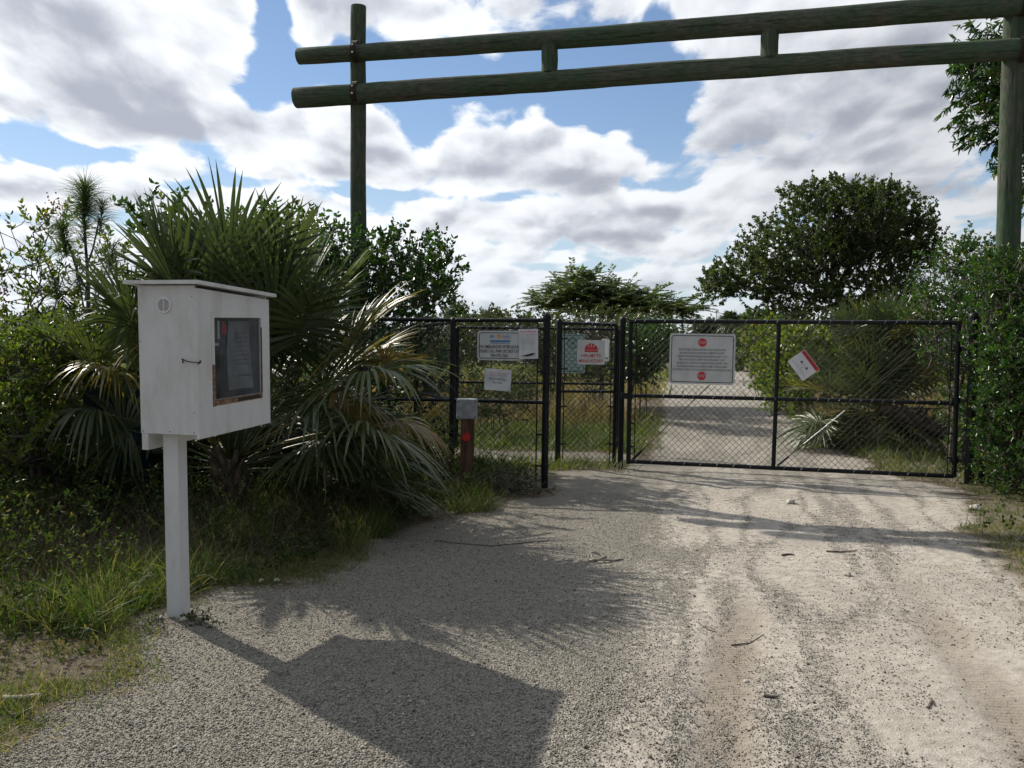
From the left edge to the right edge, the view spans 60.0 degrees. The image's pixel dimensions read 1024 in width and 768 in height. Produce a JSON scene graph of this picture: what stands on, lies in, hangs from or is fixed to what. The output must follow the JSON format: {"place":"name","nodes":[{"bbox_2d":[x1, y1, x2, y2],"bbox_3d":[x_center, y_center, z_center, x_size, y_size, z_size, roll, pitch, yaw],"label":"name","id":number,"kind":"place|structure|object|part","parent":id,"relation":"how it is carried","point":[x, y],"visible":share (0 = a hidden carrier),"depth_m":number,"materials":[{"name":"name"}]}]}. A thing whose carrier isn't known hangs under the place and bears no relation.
{"place":"outdoors","nodes":[
{"label":"outdoors","id":0,"kind":"place"},
{"bbox_2d":[0,541,387,765],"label":"short grass","id":1,"kind":"structure","parent":0,"point":[18,707],"depth_m":4.41,"materials":[{"name":"green plant"}]},
{"bbox_2d":[7,362,990,399],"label":"grass","id":2,"kind":"structure","parent":0,"point":[665,374],"depth_m":52.94,"materials":[{"name":"green plant"}]},
{"bbox_2d":[0,370,1023,767],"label":"dirt track","id":3,"kind":"structure","parent":0,"point":[968,672],"depth_m":4.79,"materials":[{"name":"grey gravel"}]},
{"bbox_2d":[108,611,203,638],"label":"weed","id":4,"kind":"object","parent":3,"relation":"on","point":[156,615],"visible":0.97,"depth_m":4.72,"materials":[{"name":"green plant"}]},
{"bbox_2d":[179,616,188,621],"bbox_3d":[-1.804,1.294,4.882,0.048,0.027,0.061,2,3,41],"label":"rock","id":5,"kind":"object","parent":3,"relation":"on","point":[184,619],"visible":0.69,"depth_m":4.86,"materials":[{"name":"stone"}]},
{"bbox_2d":[176,606,267,630],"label":"weed","id":6,"kind":"object","parent":3,"relation":"on","point":[191,616],"visible":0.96,"depth_m":4.82,"materials":[{"name":"green plant"}]},
{"bbox_2d":[436,540,545,545],"bbox_3d":[-0.169,1.248,6.960,0.884,0.019,0.170,1,2,0],"label":"stick","id":7,"kind":"object","parent":3,"relation":"on","point":[485,545],"visible":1,"depth_m":6.94,"materials":[{"name":"brown wood"}]},
{"bbox_2d":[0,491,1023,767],"bbox_3d":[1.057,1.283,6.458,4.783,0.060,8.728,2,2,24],"label":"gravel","id":8,"kind":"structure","parent":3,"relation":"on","point":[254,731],"depth_m":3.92,"materials":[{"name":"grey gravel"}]},
{"bbox_2d":[587,551,622,561],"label":"curled vine","id":9,"kind":"object","parent":3,"relation":"on","point":[599,559],"visible":1,"depth_m":6.37,"materials":[{"name":"plant"}]},
{"bbox_2d":[366,482,1023,767],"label":"dirt clods","id":10,"kind":"object","parent":3,"relation":"on","point":[675,758],"visible":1,"depth_m":4.56,"materials":[{"name":"soil"}]},
{"bbox_2d":[731,634,763,645],"bbox_3d":[1.258,1.357,4.693,0.257,0.018,0.033,-1,2,-34],"label":"stick","id":11,"kind":"object","parent":3,"relation":"on","point":[746,643],"visible":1,"depth_m":4.66,"materials":[{"name":"wood"}]},
{"bbox_2d":[764,693,777,697],"bbox_3d":[1.136,1.370,3.894,0.062,0.015,0.023,1,2,14],"label":"bark chip","id":12,"kind":"object","parent":3,"relation":"on","point":[768,696],"visible":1,"depth_m":3.89,"materials":[{"name":"brown"}]},
{"bbox_2d":[786,499,794,503],"bbox_3d":[2.865,1.208,9.122,0.088,0.059,0.104,2,2,33],"label":"rock","id":13,"kind":"object","parent":3,"relation":"on","point":[790,501],"visible":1,"depth_m":9.09,"materials":[{"name":"stone"}]},
{"bbox_2d":[826,550,856,551],"bbox_3d":[2.520,1.279,6.769,0.239,0.017,0.043,1,2,-2],"label":"stick","id":14,"kind":"object","parent":3,"relation":"on","point":[840,551],"visible":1,"depth_m":6.77,"materials":[{"name":"wood"}]},
{"bbox_2d":[843,571,850,575],"bbox_3d":[2.283,1.294,6.045,0.051,0.035,0.068,0,2,-8],"label":"rock","id":15,"kind":"object","parent":3,"relation":"on","point":[845,573],"visible":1,"depth_m":6.03,"materials":[{"name":"stone"}]},
{"bbox_2d":[927,698,934,708],"bbox_3d":[1.814,1.379,3.830,0.027,0.012,0.122,2,2,32],"label":"stick","id":16,"kind":"object","parent":3,"relation":"on","point":[929,703],"visible":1,"depth_m":3.82,"materials":[{"name":"wood"}]},
{"bbox_2d":[0,355,1023,756],"bbox_3d":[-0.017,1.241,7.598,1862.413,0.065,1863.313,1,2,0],"label":"ground","id":17,"kind":"structure","parent":0,"point":[52,663],"depth_m":6.30,"materials":[{"name":"green plant"}]},
{"bbox_2d":[1,693,39,700],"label":"bark slab","id":18,"kind":"object","parent":17,"relation":"on","point":[28,696],"depth_m":3.77,"materials":[{"name":"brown wood"}]},
{"bbox_2d":[10,707,32,716],"bbox_3d":[-2.013,1.349,3.648,0.025,0.016,0.093,2,2,30],"label":"stick","id":19,"kind":"object","parent":17,"relation":"on","point":[25,711],"visible":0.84,"depth_m":3.63,"materials":[{"name":"brown wood"}]},
{"bbox_2d":[13,305,77,346],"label":"distant tree","id":20,"kind":"object","parent":17,"relation":"on","point":[46,310],"visible":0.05,"depth_m":59.44,"materials":[{"name":"green plant"}]},
{"bbox_2d":[0,302,130,528],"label":"leafy shrub","id":21,"kind":"object","parent":17,"relation":"on","point":[17,399],"visible":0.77,"depth_m":7.06,"materials":[{"name":"green plant"}]},
{"bbox_2d":[0,192,138,489],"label":"berry shrub","id":22,"kind":"object","parent":17,"relation":"on","point":[35,290],"visible":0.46,"depth_m":8.76,"materials":[{"name":"green plant"}]},
{"bbox_2d":[35,165,134,403],"bbox_3d":[-4.051,-0.465,8.455,0.992,3.235,1.240,0,2,-30],"label":"young pine","id":23,"kind":"object","parent":17,"relation":"on","point":[85,205],"visible":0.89,"depth_m":8.41,"materials":[{"name":"green plant"}]},
{"bbox_2d":[0,368,214,511],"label":"leafy shrub","id":24,"kind":"object","parent":17,"relation":"on","point":[27,469],"visible":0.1,"depth_m":7.80,"materials":[{"name":"green plant"}]},
{"bbox_2d":[83,370,153,515],"bbox_3d":[-3.574,0.533,8.070,0.510,1.315,0.440,1,2,0],"label":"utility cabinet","id":25,"kind":"object","parent":17,"relation":"on","point":[137,437],"visible":0.18,"depth_m":7.87,"materials":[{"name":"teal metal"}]},
{"bbox_3d":[-3.573,0.521,7.862,0.420,1.115,0.024,1,2,0],"label":"door","id":26,"kind":"part","parent":25,"relation":"part of","materials":[{"name":"metal"}]},
{"bbox_2d":[1,347,366,485],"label":"leafy shrub","id":27,"kind":"object","parent":17,"relation":"on","point":[276,438],"visible":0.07,"depth_m":8.71,"materials":[{"name":"green plant"}]},
{"bbox_2d":[122,280,276,617],"bbox_3d":[-1.783,0.474,5.214,0.445,2.119,0.885,1,4,12],"label":"notice box","id":28,"kind":"object","parent":17,"relation":"on","point":[186,394],"visible":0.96,"depth_m":4.84,"materials":[{"name":"white paint"}]},
{"bbox_2d":[214,318,227,354],"bbox_3d":[-1.653,-0.284,4.976,0.026,0.240,0.210,1,4,12],"label":"event flyer","id":29,"kind":"object","parent":28,"relation":"attached to","point":[220,332],"visible":0.58,"depth_m":5.00,"materials":[{"name":"grey paper"}]},
{"bbox_2d":[194,288,270,438],"bbox_3d":[-1.596,-0.134,5.120,0.020,0.808,0.802,1,4,12],"label":"door","id":30,"kind":"structure","parent":28,"relation":"in","point":[214,416],"depth_m":4.97,"materials":[{"name":"white paint"}]},
{"bbox_2d":[227,321,252,389],"bbox_3d":[-1.607,-0.171,5.251,0.026,0.400,0.260,1,4,12],"label":"trail notice","id":31,"kind":"object","parent":28,"relation":"attached to","point":[239,367],"visible":1,"depth_m":5.23,"materials":[{"name":"grey paper"}]},
{"bbox_2d":[110,178,334,465],"bbox_3d":[-3.471,-0.649,10.745,2.742,3.484,1.820,1,2,0],"label":"glossy shrub","id":32,"kind":"object","parent":17,"relation":"on","point":[130,207],"visible":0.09,"depth_m":10.28,"materials":[{"name":"green plant"}]},
{"bbox_2d":[0,158,463,522],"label":"fan palm","id":33,"kind":"object","parent":17,"relation":"on","point":[187,249],"visible":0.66,"depth_m":7.21,"materials":[{"name":"green plant"}]},
{"bbox_2d":[0,433,487,662],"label":"ground cover","id":34,"kind":"object","parent":17,"relation":"on","point":[26,501],"visible":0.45,"depth_m":6.55,"materials":[{"name":"green plant"}]},
{"bbox_2d":[0,442,497,588],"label":"dead stems","id":35,"kind":"object","parent":17,"relation":"on","point":[149,536],"visible":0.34,"depth_m":6.66,"materials":[{"name":"plant"}]},
{"bbox_2d":[0,464,514,642],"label":"tall grass","id":36,"kind":"structure","parent":17,"relation":"on","point":[98,605],"depth_m":5.92,"materials":[{"name":"green plant"}]},
{"bbox_2d":[204,199,470,463],"bbox_3d":[-2.494,-0.651,12.017,3.825,3.607,2.124,1,2,0],"label":"glossy shrub","id":37,"kind":"object","parent":17,"relation":"on","point":[420,273],"visible":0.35,"depth_m":11.77,"materials":[{"name":"green plant"}]},
{"bbox_2d":[315,381,460,491],"bbox_3d":[-1.381,0.576,9.511,1.783,1.315,1.285,1,2,0],"label":"leafy shrub","id":38,"kind":"object","parent":17,"relation":"on","point":[444,432],"visible":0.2,"depth_m":9.64,"materials":[{"name":"green plant"}]},
{"bbox_2d":[260,313,550,487],"bbox_3d":[-1.254,0.182,10.099,3.386,1.997,0.237,1,2,7],"label":"chain link fence","id":39,"kind":"object","parent":17,"relation":"on","point":[544,402],"visible":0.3,"depth_m":10.01,"materials":[{"name":"black metal"}]},
{"bbox_2d":[484,368,511,390],"bbox_3d":[-0.161,-0.046,9.924,0.310,0.239,0.019,4,3,15],"label":"notice sheet","id":40,"kind":"object","parent":39,"relation":"attached to","point":[498,379],"visible":1,"depth_m":9.93,"materials":[{"name":"paper"}]},
{"bbox_2d":[477,331,522,360],"bbox_3d":[-0.129,-0.429,9.913,0.543,0.331,0.009,1,2,15],"label":"emergency sign","id":41,"kind":"object","parent":39,"relation":"attached to","point":[497,345],"visible":1,"depth_m":9.92,"materials":[{"name":"white"}]},
{"bbox_2d":[519,329,537,358],"bbox_3d":[0.182,-0.444,9.814,0.219,0.330,0.016,0,2,15],"label":"notice sheet","id":42,"kind":"object","parent":39,"relation":"attached to","point":[528,343],"visible":1,"depth_m":9.82,"materials":[{"name":"paper"}]},
{"bbox_2d":[387,322,449,464],"bbox_3d":[-1.317,0.135,12.108,0.076,1.950,4.083,0,2,-18],"label":"chain link fence","id":43,"kind":"object","parent":17,"relation":"on","point":[428,325],"visible":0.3,"depth_m":11.09,"materials":[{"name":"black metal"}]},
{"bbox_2d":[436,295,477,326],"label":"distant tree","id":44,"kind":"object","parent":17,"relation":"on","point":[466,306],"visible":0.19,"depth_m":59.69,"materials":[{"name":"green plant"}]},
{"bbox_2d":[456,398,477,488],"bbox_3d":[-0.491,0.709,9.578,0.220,1.102,0.175,1,2,0],"label":"box post","id":45,"kind":"object","parent":17,"relation":"on","point":[466,411],"visible":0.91,"depth_m":9.50,"materials":[{"name":"brown wood"}]},
{"bbox_2d":[300,364,656,427],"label":"tall dry grass","id":46,"kind":"structure","parent":17,"relation":"on","point":[573,406],"depth_m":19.00,"materials":[{"name":"green plant"}]},
{"bbox_2d":[479,303,507,367],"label":"distant tree","id":47,"kind":"object","parent":17,"relation":"on","point":[491,313],"visible":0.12,"depth_m":69.44,"materials":[{"name":"green plant"}]},
{"bbox_2d":[436,358,555,430],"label":"leafy shrub","id":48,"kind":"object","parent":17,"relation":"on","point":[520,397],"visible":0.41,"depth_m":15.77,"materials":[{"name":"green plant"}]},
{"bbox_2d":[0,319,1019,371],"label":"distant woods","id":49,"kind":"object","parent":17,"relation":"on","point":[741,365],"visible":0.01,"depth_m":89.68,"materials":[{"name":"green plant"}]},
{"bbox_2d":[0,487,1023,764],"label":"straw litter","id":50,"kind":"object","parent":17,"relation":"on","point":[332,581],"visible":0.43,"depth_m":5.41,"materials":[{"name":"beige plant"}]},
{"bbox_2d":[469,455,555,497],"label":"weed","id":51,"kind":"object","parent":17,"relation":"on","point":[510,481],"visible":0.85,"depth_m":9.32,"materials":[{"name":"green plant"}]},
{"bbox_2d":[455,326,619,448],"bbox_3d":[0.389,0.097,13.711,2.563,1.960,0.076,1,2,0],"label":"chain link fence","id":52,"kind":"object","parent":17,"relation":"on","point":[457,386],"visible":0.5,"depth_m":13.70,"materials":[{"name":"black metal"}]},
{"bbox_2d":[411,299,699,400],"bbox_3d":[0.974,-0.767,22.699,7.714,3.035,5.313,0,2,-13],"label":"leafy shrub","id":53,"kind":"object","parent":17,"relation":"on","point":[605,319],"visible":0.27,"depth_m":21.83,"materials":[{"name":"green plant"}]},
{"bbox_2d":[512,343,663,408],"bbox_3d":[1.884,-0.107,21.550,3.765,1.825,2.660,1,2,0],"label":"leafy shrub","id":54,"kind":"object","parent":17,"relation":"on","point":[599,367],"visible":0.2,"depth_m":21.36,"materials":[{"name":"green plant"}]},
{"bbox_2d":[555,317,625,468],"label":"gate","id":55,"kind":"structure","parent":17,"relation":"on","point":[559,368],"depth_m":11.80,"materials":[{"name":"black metal"}]},
{"bbox_2d":[562,334,584,372],"bbox_3d":[0.941,-0.470,13.659,0.371,0.606,0.008,1,2,0],"label":"rules sign","id":56,"kind":"object","parent":55,"relation":"attached to","point":[573,352],"visible":0.66,"depth_m":13.66,"materials":[{"name":"green"}]},
{"bbox_2d":[577,340,604,364],"bbox_3d":[1.048,-0.420,11.736,0.367,0.324,0.008,1,2,1],"label":"helmet sign","id":57,"kind":"object","parent":55,"relation":"attached to","point":[590,352],"visible":1,"depth_m":11.74,"materials":[{"name":"white"}]},
{"bbox_2d":[602,339,608,360],"bbox_3d":[1.244,-0.453,11.799,0.100,0.300,0.005,1,2,1],"label":"white placard","id":58,"kind":"object","parent":55,"relation":"attached to","point":[606,349],"visible":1,"depth_m":11.80,"materials":[{"name":"plastic"}]},
{"bbox_2d":[511,257,723,402],"bbox_3d":[3.109,-1.561,27.062,6.303,4.414,4.580,1,2,0],"label":"feathery tree","id":59,"kind":"object","parent":17,"relation":"on","point":[582,290],"visible":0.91,"depth_m":26.10,"materials":[{"name":"green plant"}]},
{"bbox_2d":[607,311,677,414],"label":"leafy shrub","id":60,"kind":"object","parent":17,"relation":"on","point":[643,339],"visible":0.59,"depth_m":19.15,"materials":[{"name":"green plant"}]},
{"bbox_2d":[284,403,1018,480],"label":"field grass","id":61,"kind":"structure","parent":17,"relation":"on","point":[573,464],"depth_m":13.97,"materials":[{"name":"green plant"}]},
{"bbox_2d":[291,0,1023,485],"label":"log arch","id":62,"kind":"structure","parent":17,"relation":"on","point":[357,94],"depth_m":11.02,"materials":[{"name":"green wood"}]},
{"bbox_2d":[686,319,716,333],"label":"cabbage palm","id":63,"kind":"object","parent":17,"relation":"on","point":[702,329],"visible":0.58,"depth_m":54.35,"materials":[{"name":"green plant"}]},
{"bbox_2d":[700,313,734,333],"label":"distant tree","id":64,"kind":"object","parent":17,"relation":"on","point":[710,318],"visible":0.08,"depth_m":74.29,"materials":[{"name":"green plant"}]},
{"bbox_2d":[715,310,742,333],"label":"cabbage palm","id":65,"kind":"object","parent":17,"relation":"on","point":[730,315],"visible":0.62,"depth_m":54.62,"materials":[{"name":"green plant"}]},
{"bbox_2d":[735,306,761,377],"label":"distant tree","id":66,"kind":"object","parent":17,"relation":"on","point":[745,313],"visible":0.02,"depth_m":59.92,"materials":[{"name":"green plant"}]},
{"bbox_2d":[728,303,793,394],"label":"distant shrub","id":67,"kind":"object","parent":17,"relation":"on","point":[750,315],"visible":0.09,"depth_m":33.79,"materials":[{"name":"green plant"}]},
{"bbox_2d":[736,311,844,433],"bbox_3d":[5.272,-0.237,17.324,1.662,2.494,5.496,1,2,6],"label":"leafy shrub","id":68,"kind":"object","parent":17,"relation":"on","point":[797,333],"visible":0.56,"depth_m":15.95,"materials":[{"name":"green plant"}]},
{"bbox_2d":[592,377,991,429],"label":"tall dry grass","id":69,"kind":"structure","parent":17,"relation":"on","point":[817,408],"depth_m":24.83,"materials":[{"name":"green plant"}]},
{"bbox_2d":[688,169,949,414],"bbox_3d":[7.479,-2.202,21.995,6.471,6.193,4.235,1,2,0],"label":"spreading tree","id":70,"kind":"object","parent":17,"relation":"on","point":[869,234],"visible":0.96,"depth_m":21.08,"materials":[{"name":"green plant"}]},
{"bbox_2d":[755,285,955,423],"bbox_3d":[7.216,-0.590,19.173,3.852,3.104,4.690,1,2,0],"label":"leafy shrub","id":71,"kind":"object","parent":17,"relation":"on","point":[802,314],"visible":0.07,"depth_m":19.38,"materials":[{"name":"green plant"}]},
{"bbox_2d":[764,290,977,455],"bbox_3d":[5.953,0.197,14.268,3.643,3.516,2.521,1,2,17],"label":"fan palm","id":72,"kind":"object","parent":17,"relation":"on","point":[874,312],"visible":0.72,"depth_m":13.89,"materials":[{"name":"green plant"}]},
{"bbox_2d":[881,220,1018,468],"bbox_3d":[6.206,-0.502,12.267,1.567,3.373,2.145,-1,3,-38],"label":"vine shrub","id":73,"kind":"object","parent":17,"relation":"on","point":[961,248],"visible":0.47,"depth_m":12.16,"materials":[{"name":"green plant"}]},
{"bbox_2d":[969,504,981,510],"bbox_3d":[4.588,1.224,8.767,0.110,0.068,0.140,0,2,-25],"label":"rock","id":74,"kind":"object","parent":17,"relation":"on","point":[978,508],"visible":0.56,"depth_m":8.73,"materials":[{"name":"stone"}]},
{"bbox_2d":[964,312,987,483],"bbox_3d":[5.568,0.200,10.611,0.260,2.110,0.123,1,2,0],"label":"gate post","id":75,"kind":"object","parent":17,"relation":"on","point":[970,414],"visible":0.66,"depth_m":10.59,"materials":[{"name":"black metal"}]},
{"bbox_2d":[621,319,967,477],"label":"swing gate","id":76,"kind":"structure","parent":75,"relation":"attached to","point":[958,348],"depth_m":11.12,"materials":[{"name":"black metal"}]},
{"bbox_2d":[669,333,735,384],"bbox_3d":[2.430,-0.319,11.345,0.826,0.650,0.009,1,2,13],"label":"trail rules sign","id":77,"kind":"object","parent":76,"relation":"hanging from","point":[701,358],"visible":1,"depth_m":11.34,"materials":[{"name":"white metal"}]},
{"bbox_2d":[788,350,819,380],"bbox_3d":[3.639,-0.234,11.065,0.250,0.310,0.009,-37,-6,12],"label":"warning sign","id":78,"kind":"object","parent":76,"relation":"attached to","point":[803,365],"visible":1,"depth_m":11.07,"materials":[{"name":"metal"}]},
{"bbox_2d":[934,18,1023,217],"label":"drooping acacia","id":79,"kind":"object","parent":17,"relation":"on","point":[969,74],"visible":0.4,"depth_m":12.36,"materials":[{"name":"green plant"}]},
{"bbox_2d":[940,452,1023,542],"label":"ground cover","id":80,"kind":"object","parent":17,"relation":"on","point":[999,484],"visible":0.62,"depth_m":9.28,"materials":[{"name":"green plant"}]},
{"bbox_2d":[946,241,1023,495],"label":"hedge","id":81,"kind":"object","parent":17,"relation":"on","point":[996,351],"visible":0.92,"depth_m":9.88,"materials":[{"name":"green plant"}]},
{"bbox_2d":[0,0,1023,356],"label":"sky","id":82,"kind":"structure","parent":0,"point":[655,181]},
{"bbox_2d":[929,478,1023,573],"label":"verge grass","id":83,"kind":"structure","parent":0,"point":[1020,527],"depth_m":7.96,"materials":[{"name":"green plant"}]}
]}

